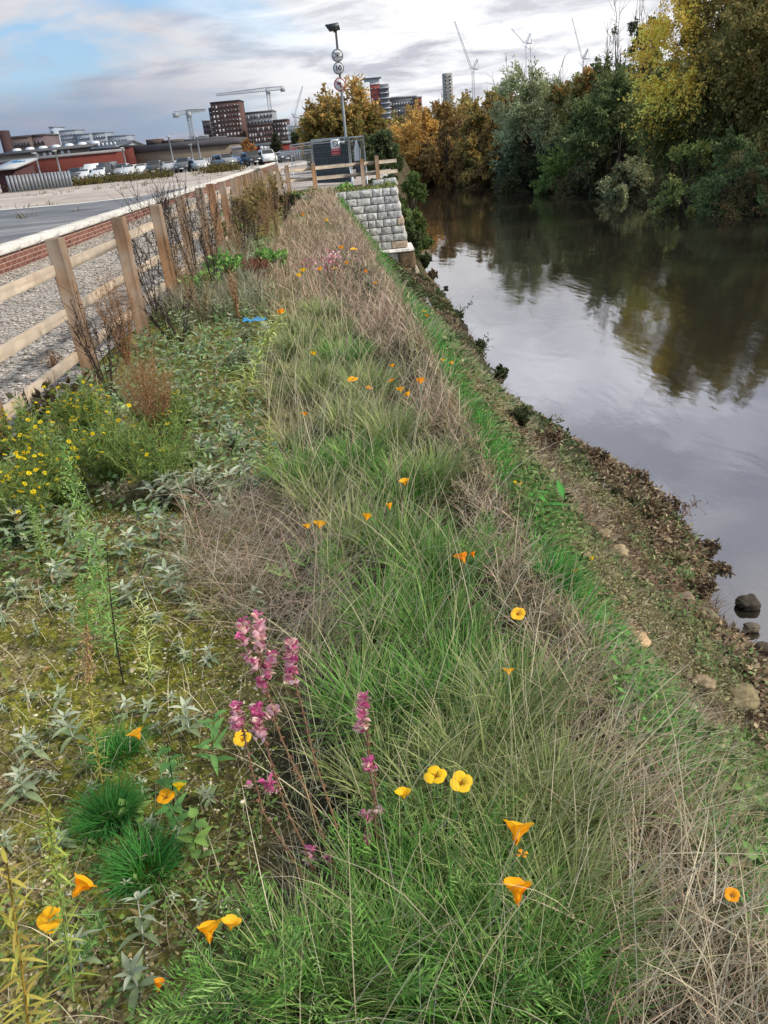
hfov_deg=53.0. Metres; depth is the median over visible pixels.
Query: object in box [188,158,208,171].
parked car
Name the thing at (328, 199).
dry grass
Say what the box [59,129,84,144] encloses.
block of flats
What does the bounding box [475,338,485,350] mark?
bank weed
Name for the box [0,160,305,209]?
concrete yard
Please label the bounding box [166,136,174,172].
lamp column
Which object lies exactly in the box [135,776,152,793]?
silver leaved plant
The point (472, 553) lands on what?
poppy
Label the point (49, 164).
brick warehouse
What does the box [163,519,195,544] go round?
silver leaved plant
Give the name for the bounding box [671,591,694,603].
rock
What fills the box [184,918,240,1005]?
poppy
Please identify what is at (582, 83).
broadleaf tree
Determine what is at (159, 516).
silver leaved plant
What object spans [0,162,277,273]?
brick wall
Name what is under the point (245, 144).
broadleaf tree
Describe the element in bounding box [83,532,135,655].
fleabane
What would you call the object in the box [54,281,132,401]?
dead weed
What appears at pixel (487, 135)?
broadleaf tree
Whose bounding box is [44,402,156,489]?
ragwort
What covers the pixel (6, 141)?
chimney tower
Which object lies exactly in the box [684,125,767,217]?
bush
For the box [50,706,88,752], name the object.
silver leaved plant
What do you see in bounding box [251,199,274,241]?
dead stalks
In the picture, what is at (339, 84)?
road sign
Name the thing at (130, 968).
silver leaved plant
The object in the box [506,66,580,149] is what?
broadleaf tree
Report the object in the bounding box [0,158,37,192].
shed
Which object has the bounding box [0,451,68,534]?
ragwort
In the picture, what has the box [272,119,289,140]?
apartment block
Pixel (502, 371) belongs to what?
bank weed
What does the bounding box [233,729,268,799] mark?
poppy
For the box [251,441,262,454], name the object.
silver leaved plant
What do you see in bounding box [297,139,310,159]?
broadleaf tree
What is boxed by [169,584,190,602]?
silver leaved plant
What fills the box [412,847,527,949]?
poppy
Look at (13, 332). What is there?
gravel strip
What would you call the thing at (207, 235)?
dead stalks
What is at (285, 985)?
poppy foliage
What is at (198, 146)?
lamp column
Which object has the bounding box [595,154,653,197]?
bush
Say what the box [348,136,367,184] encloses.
fence panel
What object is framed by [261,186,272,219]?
dead stalks
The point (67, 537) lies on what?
silver leaved plant
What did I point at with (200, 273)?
green weed
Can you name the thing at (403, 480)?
poppy
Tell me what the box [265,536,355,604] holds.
poppy foliage
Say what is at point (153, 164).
parked car
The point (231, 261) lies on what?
green weed
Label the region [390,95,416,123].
apartment block
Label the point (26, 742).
silver leaved plant
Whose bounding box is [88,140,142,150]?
gabled hall
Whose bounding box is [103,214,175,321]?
dead weed
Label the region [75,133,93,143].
block of flats
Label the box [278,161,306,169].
kerb
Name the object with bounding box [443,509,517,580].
poppy foliage
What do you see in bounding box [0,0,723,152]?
sky
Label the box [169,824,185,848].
silver leaved plant
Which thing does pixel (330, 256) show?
sage plant
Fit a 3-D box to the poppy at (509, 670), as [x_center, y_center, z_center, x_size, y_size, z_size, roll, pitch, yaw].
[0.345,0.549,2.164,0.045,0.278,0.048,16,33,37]
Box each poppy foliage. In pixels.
[127,932,305,1023]
[143,872,331,1023]
[195,862,359,967]
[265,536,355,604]
[299,902,465,1023]
[318,777,460,902]
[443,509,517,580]
[510,931,635,1023]
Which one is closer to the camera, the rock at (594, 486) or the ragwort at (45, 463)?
the ragwort at (45, 463)
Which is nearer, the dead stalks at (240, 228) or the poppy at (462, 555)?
the poppy at (462, 555)
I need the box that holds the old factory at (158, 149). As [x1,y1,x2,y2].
[133,136,246,170]
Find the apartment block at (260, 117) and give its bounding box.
[245,110,276,141]
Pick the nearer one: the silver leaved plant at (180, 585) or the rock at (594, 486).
the silver leaved plant at (180, 585)
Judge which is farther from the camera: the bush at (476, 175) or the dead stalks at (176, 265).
the bush at (476, 175)
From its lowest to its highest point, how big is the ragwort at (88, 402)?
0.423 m
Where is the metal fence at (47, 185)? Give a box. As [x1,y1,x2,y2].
[5,171,72,192]
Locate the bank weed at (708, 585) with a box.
[685,575,719,601]
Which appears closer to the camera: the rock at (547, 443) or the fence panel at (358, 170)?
the rock at (547, 443)
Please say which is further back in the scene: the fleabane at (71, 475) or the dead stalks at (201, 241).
the dead stalks at (201, 241)
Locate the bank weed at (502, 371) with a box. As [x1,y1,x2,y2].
[492,363,508,383]
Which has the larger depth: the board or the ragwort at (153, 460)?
the board
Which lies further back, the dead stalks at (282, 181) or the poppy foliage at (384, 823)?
the dead stalks at (282, 181)
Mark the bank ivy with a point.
(410, 276)
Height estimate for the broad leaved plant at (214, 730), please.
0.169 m
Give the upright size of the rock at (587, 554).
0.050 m
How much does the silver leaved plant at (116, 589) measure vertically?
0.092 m
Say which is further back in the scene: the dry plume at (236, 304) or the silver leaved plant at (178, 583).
the dry plume at (236, 304)
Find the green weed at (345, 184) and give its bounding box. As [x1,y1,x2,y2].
[335,181,354,191]
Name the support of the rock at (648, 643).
on the river bank at (560, 627)
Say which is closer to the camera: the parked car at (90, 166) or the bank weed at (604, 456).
the bank weed at (604, 456)
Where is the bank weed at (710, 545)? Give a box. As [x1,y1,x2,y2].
[700,537,721,558]
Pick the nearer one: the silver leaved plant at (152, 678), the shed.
the silver leaved plant at (152, 678)
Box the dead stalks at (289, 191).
[276,185,290,214]
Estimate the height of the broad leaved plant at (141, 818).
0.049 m
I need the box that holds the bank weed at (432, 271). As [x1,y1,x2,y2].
[427,267,437,274]
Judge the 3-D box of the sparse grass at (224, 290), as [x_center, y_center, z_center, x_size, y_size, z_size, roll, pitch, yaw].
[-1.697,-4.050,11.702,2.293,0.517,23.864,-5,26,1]
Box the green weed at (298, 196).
[276,192,301,207]
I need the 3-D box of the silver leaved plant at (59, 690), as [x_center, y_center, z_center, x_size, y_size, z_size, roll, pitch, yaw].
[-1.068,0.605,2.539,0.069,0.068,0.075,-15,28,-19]
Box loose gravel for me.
[0,218,227,436]
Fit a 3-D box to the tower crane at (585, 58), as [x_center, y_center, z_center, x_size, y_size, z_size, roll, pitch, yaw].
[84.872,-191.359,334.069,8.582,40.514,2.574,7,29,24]
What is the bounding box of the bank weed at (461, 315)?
[454,309,463,318]
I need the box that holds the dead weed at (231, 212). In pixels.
[206,189,238,241]
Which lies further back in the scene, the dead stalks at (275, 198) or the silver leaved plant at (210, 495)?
the dead stalks at (275, 198)
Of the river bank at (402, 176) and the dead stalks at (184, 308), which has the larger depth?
the river bank at (402, 176)
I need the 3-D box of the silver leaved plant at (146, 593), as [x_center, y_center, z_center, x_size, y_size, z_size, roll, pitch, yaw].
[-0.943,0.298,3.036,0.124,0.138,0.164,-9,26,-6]
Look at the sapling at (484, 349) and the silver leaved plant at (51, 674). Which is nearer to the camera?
the silver leaved plant at (51, 674)
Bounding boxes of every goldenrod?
[0,846,63,1023]
[32,802,103,1001]
[215,311,286,405]
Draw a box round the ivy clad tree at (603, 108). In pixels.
[555,49,663,197]
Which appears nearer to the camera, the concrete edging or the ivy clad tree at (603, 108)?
the concrete edging
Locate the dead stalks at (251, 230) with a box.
[241,205,264,242]
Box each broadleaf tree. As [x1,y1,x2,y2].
[240,137,256,164]
[269,132,283,161]
[290,131,303,159]
[294,73,394,168]
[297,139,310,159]
[352,128,405,173]
[386,105,442,153]
[387,98,449,184]
[416,91,478,185]
[418,89,482,148]
[452,101,502,186]
[464,82,524,151]
[477,89,525,187]
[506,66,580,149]
[545,52,602,164]
[559,67,635,135]
[611,51,684,134]
[617,0,766,183]
[624,0,670,147]
[659,35,719,133]
[691,0,767,164]
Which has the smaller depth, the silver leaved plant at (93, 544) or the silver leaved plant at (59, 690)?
the silver leaved plant at (59, 690)
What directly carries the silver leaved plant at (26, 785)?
on the planting bed
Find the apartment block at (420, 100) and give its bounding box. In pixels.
[415,96,421,109]
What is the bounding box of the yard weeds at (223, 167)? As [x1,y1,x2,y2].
[3,159,252,190]
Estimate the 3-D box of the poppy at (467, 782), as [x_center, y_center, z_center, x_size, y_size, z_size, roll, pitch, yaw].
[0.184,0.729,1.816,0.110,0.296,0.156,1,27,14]
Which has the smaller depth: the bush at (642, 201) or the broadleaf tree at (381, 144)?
the broadleaf tree at (381, 144)
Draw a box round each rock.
[536,438,548,446]
[580,550,591,558]
[589,484,598,492]
[597,528,611,539]
[609,544,628,555]
[632,631,650,649]
[655,630,669,639]
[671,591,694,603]
[683,673,692,678]
[691,674,716,691]
[693,607,718,621]
[712,655,728,665]
[723,682,759,714]
[734,593,760,610]
[742,622,760,632]
[753,641,767,654]
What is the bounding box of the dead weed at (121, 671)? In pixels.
[105,555,124,684]
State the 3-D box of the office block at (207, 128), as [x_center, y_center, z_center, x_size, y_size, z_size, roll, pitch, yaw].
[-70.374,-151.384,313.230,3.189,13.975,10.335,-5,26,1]
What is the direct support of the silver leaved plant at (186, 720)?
on the planting bed
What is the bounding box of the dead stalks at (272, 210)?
[265,177,281,235]
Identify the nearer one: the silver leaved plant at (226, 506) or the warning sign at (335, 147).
the silver leaved plant at (226, 506)
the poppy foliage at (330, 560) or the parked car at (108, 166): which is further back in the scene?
the parked car at (108, 166)
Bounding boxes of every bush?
[398,170,434,250]
[401,208,420,263]
[416,146,461,185]
[451,146,494,187]
[493,145,542,193]
[529,142,586,194]
[543,159,611,197]
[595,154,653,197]
[633,163,696,205]
[646,139,712,213]
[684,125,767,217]
[709,168,767,219]
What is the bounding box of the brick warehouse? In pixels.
[0,149,126,182]
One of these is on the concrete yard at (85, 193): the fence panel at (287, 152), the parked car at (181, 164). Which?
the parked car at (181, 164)
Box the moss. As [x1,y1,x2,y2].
[0,354,337,1023]
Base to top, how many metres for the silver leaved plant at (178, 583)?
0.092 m
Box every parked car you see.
[67,167,82,181]
[76,169,91,179]
[83,163,97,168]
[89,167,108,176]
[97,161,118,176]
[113,163,129,175]
[119,165,136,175]
[134,163,146,175]
[146,160,162,172]
[161,161,179,173]
[174,157,194,172]
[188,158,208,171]
[211,153,237,166]
[231,154,247,165]
[240,151,262,165]
[258,149,277,164]
[277,150,294,162]
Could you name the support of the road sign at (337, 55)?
attached to the lamp post
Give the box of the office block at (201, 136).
[189,135,212,138]
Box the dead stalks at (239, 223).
[210,207,249,243]
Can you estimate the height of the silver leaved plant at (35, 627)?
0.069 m
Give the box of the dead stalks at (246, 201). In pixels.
[219,182,264,234]
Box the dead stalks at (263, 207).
[252,185,274,229]
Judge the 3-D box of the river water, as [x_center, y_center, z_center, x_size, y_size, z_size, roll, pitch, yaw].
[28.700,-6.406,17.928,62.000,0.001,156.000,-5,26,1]
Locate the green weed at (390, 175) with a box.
[382,173,398,180]
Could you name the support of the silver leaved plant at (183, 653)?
on the planting bed
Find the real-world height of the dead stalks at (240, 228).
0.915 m
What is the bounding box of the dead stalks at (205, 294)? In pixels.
[166,256,220,322]
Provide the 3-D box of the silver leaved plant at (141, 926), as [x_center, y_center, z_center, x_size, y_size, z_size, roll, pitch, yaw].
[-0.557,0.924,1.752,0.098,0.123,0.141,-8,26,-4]
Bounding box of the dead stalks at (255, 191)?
[228,173,267,225]
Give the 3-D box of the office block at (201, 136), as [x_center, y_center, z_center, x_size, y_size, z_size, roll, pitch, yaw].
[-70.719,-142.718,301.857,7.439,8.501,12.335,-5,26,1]
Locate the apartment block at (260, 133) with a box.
[247,123,273,143]
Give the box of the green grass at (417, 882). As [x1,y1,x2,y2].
[177,292,745,1023]
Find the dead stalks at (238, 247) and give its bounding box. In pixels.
[216,207,250,261]
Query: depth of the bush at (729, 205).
33.74 m
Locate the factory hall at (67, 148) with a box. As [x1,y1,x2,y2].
[0,140,116,159]
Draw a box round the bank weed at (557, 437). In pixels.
[534,423,566,453]
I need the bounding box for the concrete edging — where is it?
[0,187,187,209]
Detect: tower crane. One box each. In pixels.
[172,108,205,138]
[216,86,284,109]
[291,86,302,123]
[454,21,478,99]
[511,29,531,82]
[571,17,589,73]
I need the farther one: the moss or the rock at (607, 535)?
the rock at (607, 535)
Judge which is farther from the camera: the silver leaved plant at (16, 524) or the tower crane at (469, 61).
the tower crane at (469, 61)
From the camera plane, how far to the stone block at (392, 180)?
23.20 m
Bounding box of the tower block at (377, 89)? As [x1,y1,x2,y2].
[359,77,390,127]
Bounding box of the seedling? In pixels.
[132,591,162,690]
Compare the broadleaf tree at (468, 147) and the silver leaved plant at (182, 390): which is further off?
the broadleaf tree at (468, 147)
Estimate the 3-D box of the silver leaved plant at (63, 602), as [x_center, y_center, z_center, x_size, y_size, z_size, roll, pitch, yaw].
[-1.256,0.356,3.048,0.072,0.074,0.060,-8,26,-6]
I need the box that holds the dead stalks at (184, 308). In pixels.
[147,276,203,345]
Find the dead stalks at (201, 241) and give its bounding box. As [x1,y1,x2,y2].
[190,216,225,284]
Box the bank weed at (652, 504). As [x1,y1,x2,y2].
[635,497,666,520]
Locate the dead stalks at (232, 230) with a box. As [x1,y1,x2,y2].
[220,213,242,246]
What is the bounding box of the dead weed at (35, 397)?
[4,383,55,425]
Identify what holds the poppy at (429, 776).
on the planting bed
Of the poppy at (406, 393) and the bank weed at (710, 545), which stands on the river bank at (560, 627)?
the bank weed at (710, 545)
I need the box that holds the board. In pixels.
[354,140,360,160]
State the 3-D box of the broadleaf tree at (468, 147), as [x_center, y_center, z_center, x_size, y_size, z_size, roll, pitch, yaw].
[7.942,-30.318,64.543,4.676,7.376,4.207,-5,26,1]
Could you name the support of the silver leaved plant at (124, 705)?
on the planting bed
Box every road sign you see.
[332,49,342,61]
[333,62,343,74]
[334,78,345,90]
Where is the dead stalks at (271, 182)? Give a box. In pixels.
[261,170,280,201]
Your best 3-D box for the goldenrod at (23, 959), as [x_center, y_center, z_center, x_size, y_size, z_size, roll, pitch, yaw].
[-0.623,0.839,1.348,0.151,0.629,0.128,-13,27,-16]
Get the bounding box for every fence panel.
[274,149,312,186]
[289,138,355,178]
[311,136,352,184]
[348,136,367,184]
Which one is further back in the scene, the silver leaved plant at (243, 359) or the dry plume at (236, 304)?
the dry plume at (236, 304)
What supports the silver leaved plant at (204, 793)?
on the planting bed
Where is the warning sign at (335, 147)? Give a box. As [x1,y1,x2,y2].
[330,139,340,155]
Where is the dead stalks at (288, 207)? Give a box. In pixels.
[273,188,294,222]
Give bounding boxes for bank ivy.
[384,249,685,525]
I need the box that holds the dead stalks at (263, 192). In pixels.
[254,166,275,219]
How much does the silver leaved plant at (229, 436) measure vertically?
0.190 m
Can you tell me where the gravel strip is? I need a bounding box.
[0,192,282,435]
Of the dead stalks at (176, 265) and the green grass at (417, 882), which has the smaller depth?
the green grass at (417, 882)
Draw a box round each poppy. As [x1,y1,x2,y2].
[36,906,104,973]
[63,873,112,942]
[125,726,190,789]
[141,977,174,1023]
[156,788,181,833]
[172,782,199,831]
[182,914,265,1023]
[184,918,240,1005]
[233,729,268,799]
[277,308,284,361]
[300,412,307,434]
[302,523,311,579]
[310,351,316,380]
[311,520,334,567]
[347,376,358,401]
[360,513,373,579]
[382,503,391,558]
[394,787,444,849]
[396,386,409,424]
[399,478,415,533]
[404,391,411,424]
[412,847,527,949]
[416,377,429,419]
[423,765,446,814]
[441,552,477,613]
[447,770,473,835]
[453,803,590,994]
[467,551,475,596]
[495,819,569,911]
[503,668,513,708]
[511,607,533,674]
[725,887,739,938]
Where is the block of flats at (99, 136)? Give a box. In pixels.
[92,132,113,141]
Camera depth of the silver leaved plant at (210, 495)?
3.83 m
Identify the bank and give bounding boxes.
[336,197,767,982]
[393,159,433,282]
[463,125,767,200]
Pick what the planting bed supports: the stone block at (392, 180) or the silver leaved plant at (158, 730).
the silver leaved plant at (158, 730)
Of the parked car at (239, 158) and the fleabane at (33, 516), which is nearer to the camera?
the fleabane at (33, 516)
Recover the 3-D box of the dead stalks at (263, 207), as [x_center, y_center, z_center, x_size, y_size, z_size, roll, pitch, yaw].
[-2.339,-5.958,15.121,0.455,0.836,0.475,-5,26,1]
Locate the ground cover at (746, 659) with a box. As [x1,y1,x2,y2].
[427,305,767,901]
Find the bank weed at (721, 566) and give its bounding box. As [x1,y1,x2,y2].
[707,560,735,575]
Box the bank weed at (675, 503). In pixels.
[660,491,688,513]
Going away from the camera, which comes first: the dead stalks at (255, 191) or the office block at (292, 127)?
the dead stalks at (255, 191)
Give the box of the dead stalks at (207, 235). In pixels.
[192,194,220,260]
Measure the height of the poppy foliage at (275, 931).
0.252 m
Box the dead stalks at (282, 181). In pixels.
[267,165,285,194]
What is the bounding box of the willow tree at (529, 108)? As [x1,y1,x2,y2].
[485,42,575,190]
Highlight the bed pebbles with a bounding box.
[0,391,287,1023]
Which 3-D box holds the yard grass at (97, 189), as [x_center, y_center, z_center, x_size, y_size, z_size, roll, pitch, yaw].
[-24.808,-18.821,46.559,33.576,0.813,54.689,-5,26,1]
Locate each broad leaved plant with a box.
[116,798,157,826]
[154,742,188,829]
[176,807,225,861]
[193,710,234,775]
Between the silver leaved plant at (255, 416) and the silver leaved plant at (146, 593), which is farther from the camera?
the silver leaved plant at (255, 416)
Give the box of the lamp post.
[325,22,346,139]
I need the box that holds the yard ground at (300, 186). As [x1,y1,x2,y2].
[193,162,390,197]
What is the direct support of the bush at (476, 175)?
on the bank at (741, 158)
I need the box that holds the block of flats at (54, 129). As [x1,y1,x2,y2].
[48,126,64,144]
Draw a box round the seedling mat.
[0,233,295,1023]
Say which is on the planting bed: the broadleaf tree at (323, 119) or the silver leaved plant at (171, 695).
the silver leaved plant at (171, 695)
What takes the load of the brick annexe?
on the ground
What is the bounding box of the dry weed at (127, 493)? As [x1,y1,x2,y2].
[100,473,145,508]
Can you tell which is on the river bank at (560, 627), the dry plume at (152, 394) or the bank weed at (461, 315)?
the bank weed at (461, 315)
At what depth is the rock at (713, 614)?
6.72 m
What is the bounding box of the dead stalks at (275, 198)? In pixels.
[269,189,280,211]
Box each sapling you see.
[448,297,472,324]
[477,332,492,365]
[544,413,564,448]
[673,495,707,520]
[678,497,701,531]
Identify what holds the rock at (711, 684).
on the river bank at (560, 627)
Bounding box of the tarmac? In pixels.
[0,188,184,243]
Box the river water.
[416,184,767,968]
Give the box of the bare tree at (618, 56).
[590,0,635,168]
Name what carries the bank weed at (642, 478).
on the river bank at (560, 627)
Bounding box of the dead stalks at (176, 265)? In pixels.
[160,229,197,303]
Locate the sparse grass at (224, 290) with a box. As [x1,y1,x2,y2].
[0,186,339,1023]
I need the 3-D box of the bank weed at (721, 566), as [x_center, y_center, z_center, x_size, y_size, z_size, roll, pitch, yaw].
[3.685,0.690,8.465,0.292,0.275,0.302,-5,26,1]
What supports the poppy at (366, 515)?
on the planting bed
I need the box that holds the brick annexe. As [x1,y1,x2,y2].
[119,144,145,164]
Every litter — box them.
[243,316,266,321]
[452,153,767,199]
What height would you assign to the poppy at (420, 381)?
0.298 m
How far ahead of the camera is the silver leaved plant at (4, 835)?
2.05 m
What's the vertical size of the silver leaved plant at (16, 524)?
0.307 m
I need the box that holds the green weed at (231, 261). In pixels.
[197,246,244,281]
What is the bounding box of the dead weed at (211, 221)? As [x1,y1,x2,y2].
[176,170,228,253]
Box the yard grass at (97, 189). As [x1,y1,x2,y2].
[0,169,244,218]
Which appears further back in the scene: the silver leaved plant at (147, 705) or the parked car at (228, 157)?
the parked car at (228, 157)
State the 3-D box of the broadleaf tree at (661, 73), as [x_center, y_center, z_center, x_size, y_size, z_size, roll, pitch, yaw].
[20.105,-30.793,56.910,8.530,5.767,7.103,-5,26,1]
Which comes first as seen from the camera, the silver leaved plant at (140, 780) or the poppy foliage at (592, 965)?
the poppy foliage at (592, 965)
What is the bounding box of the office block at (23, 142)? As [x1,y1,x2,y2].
[11,135,33,148]
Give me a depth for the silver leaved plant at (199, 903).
1.81 m
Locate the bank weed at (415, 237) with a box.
[409,229,422,247]
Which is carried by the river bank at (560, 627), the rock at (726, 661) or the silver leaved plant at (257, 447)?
the rock at (726, 661)
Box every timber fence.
[0,165,283,464]
[284,155,397,192]
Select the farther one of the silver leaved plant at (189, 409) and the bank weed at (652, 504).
the bank weed at (652, 504)
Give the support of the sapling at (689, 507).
on the river bank at (560, 627)
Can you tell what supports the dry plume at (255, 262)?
on the planting bed
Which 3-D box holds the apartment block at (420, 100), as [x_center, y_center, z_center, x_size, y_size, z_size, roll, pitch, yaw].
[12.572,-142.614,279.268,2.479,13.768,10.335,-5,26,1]
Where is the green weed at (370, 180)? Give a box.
[365,178,380,183]
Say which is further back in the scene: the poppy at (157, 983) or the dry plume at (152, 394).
the dry plume at (152, 394)
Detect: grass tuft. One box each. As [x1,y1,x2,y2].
[53,762,160,850]
[65,712,159,777]
[80,810,197,921]
[509,539,600,594]
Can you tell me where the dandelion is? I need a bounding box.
[512,481,568,510]
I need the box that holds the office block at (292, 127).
[287,124,302,140]
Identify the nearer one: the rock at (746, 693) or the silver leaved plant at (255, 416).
the silver leaved plant at (255, 416)
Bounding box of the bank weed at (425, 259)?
[417,251,432,268]
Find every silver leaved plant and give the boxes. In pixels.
[0,495,45,551]
[0,576,34,608]
[0,603,19,628]
[0,762,45,811]
[0,827,19,853]
[3,576,26,599]
[10,726,50,766]
[17,586,30,594]
[19,687,38,701]
[25,689,40,699]
[27,831,47,853]
[28,617,44,636]
[32,733,54,753]
[32,768,44,780]
[33,583,64,614]
[34,538,52,558]
[42,599,53,607]
[43,770,61,784]
[44,558,78,585]
[44,721,64,737]
[47,825,77,859]
[48,672,58,683]
[50,511,85,543]
[50,683,72,712]
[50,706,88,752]
[55,926,104,977]
[57,594,75,611]
[65,605,84,629]
[82,779,99,795]
[86,538,108,558]
[109,525,136,557]
[110,579,133,602]
[113,694,141,720]
[114,945,165,1023]
[115,885,161,954]
[116,579,143,607]
[119,878,135,896]
[128,571,160,608]
[134,468,193,513]
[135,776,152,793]
[136,697,163,722]
[139,552,162,572]
[142,812,163,832]
[143,506,173,534]
[144,669,163,681]
[148,721,173,736]
[151,557,187,593]
[151,610,165,625]
[152,535,162,546]
[157,769,173,783]
[161,690,177,703]
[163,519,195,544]
[167,695,205,737]
[167,889,180,905]
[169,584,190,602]
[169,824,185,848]
[170,381,191,402]
[170,583,188,598]
[170,633,185,651]
[171,550,186,569]
[171,567,186,585]
[175,314,197,335]
[176,647,190,662]
[178,542,188,552]
[181,451,198,467]
[182,396,196,422]
[182,466,216,502]
[182,600,204,621]
[185,473,204,494]
[190,437,215,457]
[190,710,205,725]
[190,894,209,916]
[195,465,224,501]
[196,782,217,807]
[197,651,214,667]
[198,643,218,663]
[203,486,216,507]
[208,408,225,427]
[210,465,241,504]
[210,495,234,525]
[220,422,243,450]
[230,344,251,365]
[231,430,256,459]
[235,467,255,495]
[236,324,257,342]
[238,457,257,473]
[240,474,259,495]
[243,584,267,615]
[248,359,269,377]
[251,410,262,421]
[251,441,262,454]
[260,322,271,333]
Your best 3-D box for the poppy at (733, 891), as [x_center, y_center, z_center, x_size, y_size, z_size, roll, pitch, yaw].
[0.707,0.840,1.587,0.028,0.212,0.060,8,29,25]
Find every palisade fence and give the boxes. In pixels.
[132,157,258,173]
[273,149,303,161]
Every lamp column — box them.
[32,152,40,172]
[52,150,61,178]
[120,147,125,162]
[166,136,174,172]
[194,136,200,157]
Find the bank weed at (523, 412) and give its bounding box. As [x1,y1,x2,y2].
[505,404,532,430]
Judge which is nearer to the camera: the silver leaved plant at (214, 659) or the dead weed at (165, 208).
the silver leaved plant at (214, 659)
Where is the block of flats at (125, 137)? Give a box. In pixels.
[107,134,135,140]
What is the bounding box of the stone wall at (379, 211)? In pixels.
[303,174,419,273]
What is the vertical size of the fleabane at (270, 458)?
0.389 m
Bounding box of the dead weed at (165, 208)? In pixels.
[95,158,192,287]
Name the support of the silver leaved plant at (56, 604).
on the planting bed
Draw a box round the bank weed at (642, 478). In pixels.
[627,468,652,482]
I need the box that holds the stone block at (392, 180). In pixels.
[373,177,396,185]
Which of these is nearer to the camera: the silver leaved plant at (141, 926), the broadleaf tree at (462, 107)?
the silver leaved plant at (141, 926)
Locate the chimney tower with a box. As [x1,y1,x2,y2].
[0,130,13,151]
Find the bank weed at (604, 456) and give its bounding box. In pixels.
[583,446,610,465]
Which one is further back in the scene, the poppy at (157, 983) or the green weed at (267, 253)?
the green weed at (267, 253)
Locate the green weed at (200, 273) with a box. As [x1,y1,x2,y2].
[178,269,220,293]
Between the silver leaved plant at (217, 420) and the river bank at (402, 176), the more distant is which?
the river bank at (402, 176)
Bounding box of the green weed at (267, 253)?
[255,244,288,269]
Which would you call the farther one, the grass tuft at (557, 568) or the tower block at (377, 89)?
the tower block at (377, 89)
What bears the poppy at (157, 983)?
on the planting bed
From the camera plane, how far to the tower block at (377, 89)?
264.22 m
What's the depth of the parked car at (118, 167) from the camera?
99.91 m
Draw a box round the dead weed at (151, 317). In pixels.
[139,295,172,344]
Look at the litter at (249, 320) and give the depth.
7.51 m
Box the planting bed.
[0,198,767,1023]
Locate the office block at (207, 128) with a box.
[201,120,212,134]
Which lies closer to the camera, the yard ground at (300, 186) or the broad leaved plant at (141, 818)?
the broad leaved plant at (141, 818)
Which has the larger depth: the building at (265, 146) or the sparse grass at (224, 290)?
the building at (265, 146)
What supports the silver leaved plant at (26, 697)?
on the planting bed
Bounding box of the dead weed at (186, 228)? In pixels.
[141,167,213,275]
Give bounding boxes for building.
[231,146,242,154]
[254,141,298,162]
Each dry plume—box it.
[38,350,63,367]
[79,261,149,365]
[98,339,189,446]
[224,264,242,320]
[241,256,270,277]
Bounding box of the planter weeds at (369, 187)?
[287,180,397,195]
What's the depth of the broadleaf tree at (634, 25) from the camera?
46.48 m
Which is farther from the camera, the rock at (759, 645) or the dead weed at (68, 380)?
the rock at (759, 645)
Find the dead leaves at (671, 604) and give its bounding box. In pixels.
[414,269,767,788]
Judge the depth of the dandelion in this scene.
3.87 m
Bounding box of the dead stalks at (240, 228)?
[225,199,254,252]
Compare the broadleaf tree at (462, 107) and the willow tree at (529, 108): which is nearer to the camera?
the willow tree at (529, 108)
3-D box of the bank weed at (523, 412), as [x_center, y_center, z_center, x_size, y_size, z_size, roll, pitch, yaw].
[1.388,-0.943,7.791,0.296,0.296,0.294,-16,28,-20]
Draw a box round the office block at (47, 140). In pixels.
[31,134,60,147]
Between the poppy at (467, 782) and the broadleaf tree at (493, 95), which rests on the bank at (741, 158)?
the broadleaf tree at (493, 95)
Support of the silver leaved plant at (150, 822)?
on the planting bed
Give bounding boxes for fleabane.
[24,501,64,574]
[56,438,123,649]
[67,574,106,657]
[70,625,113,784]
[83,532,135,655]
[264,418,277,492]
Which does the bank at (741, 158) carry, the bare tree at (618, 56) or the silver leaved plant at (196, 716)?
the bare tree at (618, 56)
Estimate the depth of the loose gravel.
9.09 m
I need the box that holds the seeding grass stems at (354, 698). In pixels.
[0,302,766,1023]
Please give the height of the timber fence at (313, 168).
1.144 m
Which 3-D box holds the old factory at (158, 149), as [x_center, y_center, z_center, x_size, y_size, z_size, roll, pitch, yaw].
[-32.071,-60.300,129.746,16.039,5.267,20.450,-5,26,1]
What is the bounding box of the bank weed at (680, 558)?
[654,545,688,565]
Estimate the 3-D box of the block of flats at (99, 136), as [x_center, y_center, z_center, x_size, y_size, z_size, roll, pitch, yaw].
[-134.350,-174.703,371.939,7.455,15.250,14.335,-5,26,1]
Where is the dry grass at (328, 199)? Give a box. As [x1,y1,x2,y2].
[116,185,767,1023]
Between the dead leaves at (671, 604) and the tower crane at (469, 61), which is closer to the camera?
the dead leaves at (671, 604)
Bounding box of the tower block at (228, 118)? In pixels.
[208,100,249,142]
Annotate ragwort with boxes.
[0,395,49,459]
[0,412,102,507]
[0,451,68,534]
[32,379,116,438]
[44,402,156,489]
[93,404,208,492]
[124,384,201,441]
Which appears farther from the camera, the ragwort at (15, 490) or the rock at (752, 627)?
the rock at (752, 627)
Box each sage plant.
[228,609,384,916]
[294,240,359,287]
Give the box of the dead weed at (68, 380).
[41,376,81,417]

